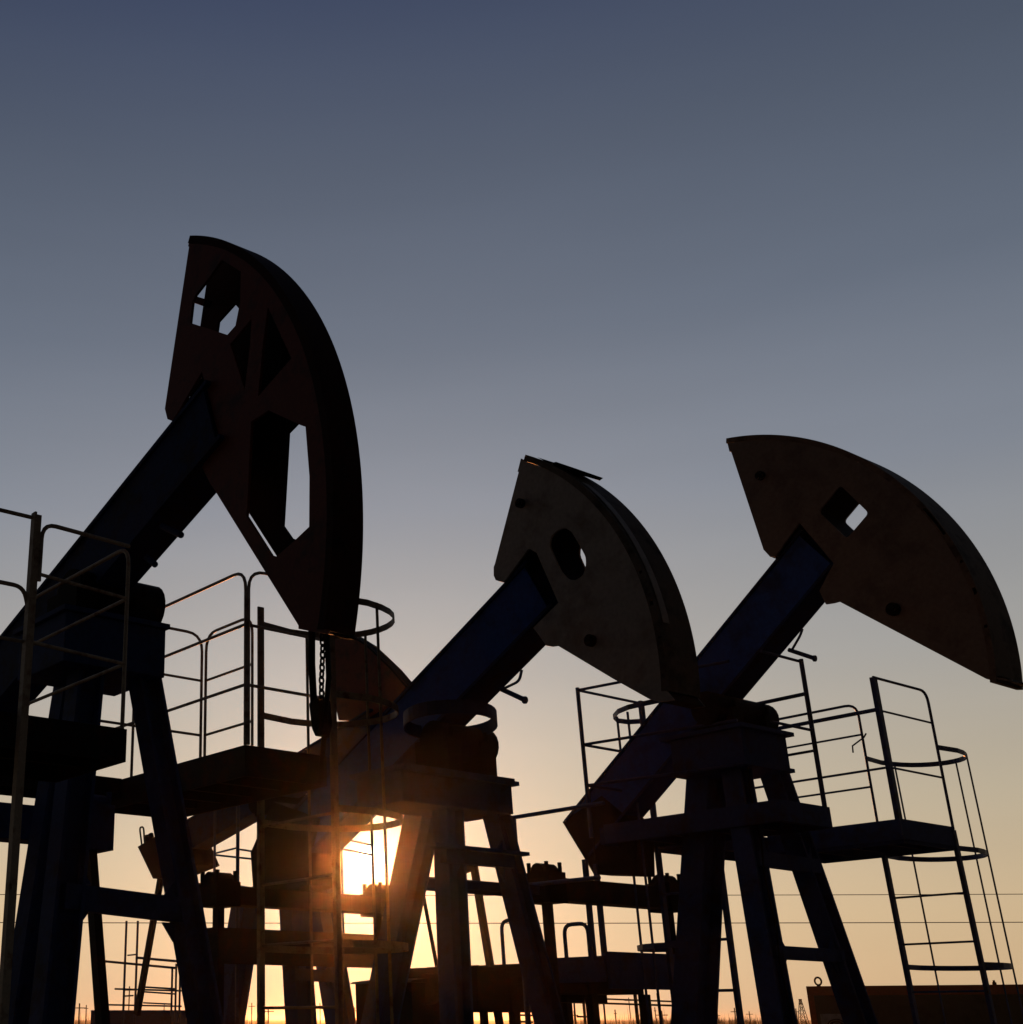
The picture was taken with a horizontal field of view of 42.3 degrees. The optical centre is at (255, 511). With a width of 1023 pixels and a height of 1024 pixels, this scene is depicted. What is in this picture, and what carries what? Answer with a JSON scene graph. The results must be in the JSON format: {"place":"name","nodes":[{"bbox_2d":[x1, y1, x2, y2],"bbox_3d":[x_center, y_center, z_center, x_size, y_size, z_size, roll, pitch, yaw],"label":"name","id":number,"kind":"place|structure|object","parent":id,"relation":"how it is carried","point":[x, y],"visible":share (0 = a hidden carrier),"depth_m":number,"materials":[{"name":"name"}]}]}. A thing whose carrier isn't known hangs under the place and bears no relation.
{"place":"outdoors","nodes":[
{"label":"outdoors","id":0,"kind":"place"},
{"bbox_2d":[90,1010,186,1023],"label":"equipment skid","id":1,"kind":"object","parent":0,"point":[154,1017],"visible":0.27,"depth_m":24.18,"materials":[{"name":"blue metal"}]},
{"bbox_2d":[76,1009,806,1023],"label":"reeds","id":2,"kind":"object","parent":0,"point":[754,1021],"visible":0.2,"depth_m":187.26,"materials":[{"name":"black plant"}]},
{"bbox_2d":[74,1020,810,1023],"bbox_3d":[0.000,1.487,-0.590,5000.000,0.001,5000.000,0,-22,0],"label":"ground","id":3,"kind":"structure","parent":0,"point":[323,1021],"depth_m":973.09,"materials":[{"name":"black soil"}]},
{"bbox_2d":[76,1003,85,1023],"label":"utility pole","id":4,"kind":"object","parent":3,"relation":"on","point":[79,1007],"visible":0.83,"depth_m":88.44,"materials":[{"name":"brown wood"}]},
{"bbox_2d":[125,986,133,1009],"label":"utility pole","id":5,"kind":"object","parent":3,"relation":"on","point":[129,997],"visible":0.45,"depth_m":101.88,"materials":[{"name":"brown wood"}]},
{"bbox_2d":[105,921,181,1023],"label":"stair guard frame","id":6,"kind":"object","parent":3,"relation":"on","point":[172,989],"visible":0.69,"depth_m":22.48,"materials":[{"name":"blue paint"}]},
{"bbox_2d":[0,235,408,1023],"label":"pumpjack","id":7,"kind":"object","parent":3,"relation":"on","point":[248,393],"visible":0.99,"depth_m":6.06,"materials":[{"name":"red paint"}]},
{"bbox_2d":[308,631,331,784],"bbox_3d":[0.253,0.717,4.881,0.064,0.642,0.100,15,-26,-33],"label":"chain hoist","id":8,"kind":"object","parent":7,"relation":"hanging from","point":[320,716],"visible":0.91,"depth_m":4.87,"materials":[{"name":"metal"}]},
{"bbox_2d":[133,637,410,1023],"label":"pumpjack","id":9,"kind":"object","parent":3,"relation":"on","point":[209,830],"visible":0.53,"depth_m":14.09,"materials":[{"name":"red paint"}]},
{"bbox_2d":[350,978,439,1023],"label":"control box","id":10,"kind":"object","parent":3,"relation":"on","point":[416,1009],"visible":0.45,"depth_m":10.36,"materials":[{"name":"metal"}]},
{"bbox_2d":[199,455,705,1023],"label":"pumpjack","id":11,"kind":"object","parent":3,"relation":"on","point":[615,609],"visible":0.99,"depth_m":7.99,"materials":[{"name":"grey paint"}]},
{"bbox_2d":[423,865,503,1023],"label":"pump frame","id":12,"kind":"object","parent":3,"relation":"on","point":[484,929],"visible":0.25,"depth_m":12.43,"materials":[{"name":"metal"}]},
{"bbox_2d":[408,859,674,1023],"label":"motor platform","id":13,"kind":"structure","parent":3,"relation":"on","point":[591,980],"depth_m":10.23,"materials":[{"name":"metal"}]},
{"bbox_2d":[521,993,671,1023],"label":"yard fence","id":14,"kind":"object","parent":3,"relation":"on","point":[635,1004],"visible":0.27,"depth_m":27.97,"materials":[{"name":"metal"}]},
{"bbox_2d":[526,435,1022,1023],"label":"pumpjack","id":15,"kind":"object","parent":3,"relation":"on","point":[906,559],"visible":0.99,"depth_m":9.46,"materials":[{"name":"beige paint"}]},
{"bbox_2d":[798,999,809,1023],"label":"lattice derrick","id":16,"kind":"object","parent":3,"relation":"on","point":[800,1004],"visible":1,"depth_m":121.08,"materials":[{"name":"metal"}]},
{"bbox_2d":[806,976,1022,1023],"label":"site cabin","id":17,"kind":"object","parent":3,"relation":"on","point":[890,1004],"visible":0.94,"depth_m":34.31,"materials":[{"name":"brown metal"}]},
{"bbox_2d":[820,1014,843,1023],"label":"air conditioner","id":18,"kind":"object","parent":17,"relation":"attached to","point":[831,1018],"visible":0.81,"depth_m":34.80,"materials":[{"name":"white metal"}]},
{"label":"power pole","id":19,"kind":"object","parent":3,"relation":"on","visible":0},
{"bbox_2d":[0,922,1022,923],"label":"power line","id":20,"kind":"object","parent":19,"relation":"attached to","point":[648,923],"visible":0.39,"depth_m":42.93,"materials":[{"name":"metal"}]},
{"bbox_2d":[0,0,1022,1019],"label":"sky","id":21,"kind":"structure","parent":0,"point":[619,242],"materials":[{"name":"blue"}]},
{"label":"power pole","id":22,"kind":"object","parent":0,"visible":0},
{"bbox_2d":[0,894,1015,895],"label":"power line","id":23,"kind":"object","parent":22,"relation":"attached to","point":[833,894],"visible":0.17,"depth_m":43.27,"materials":[{"name":"metal"}]}
]}

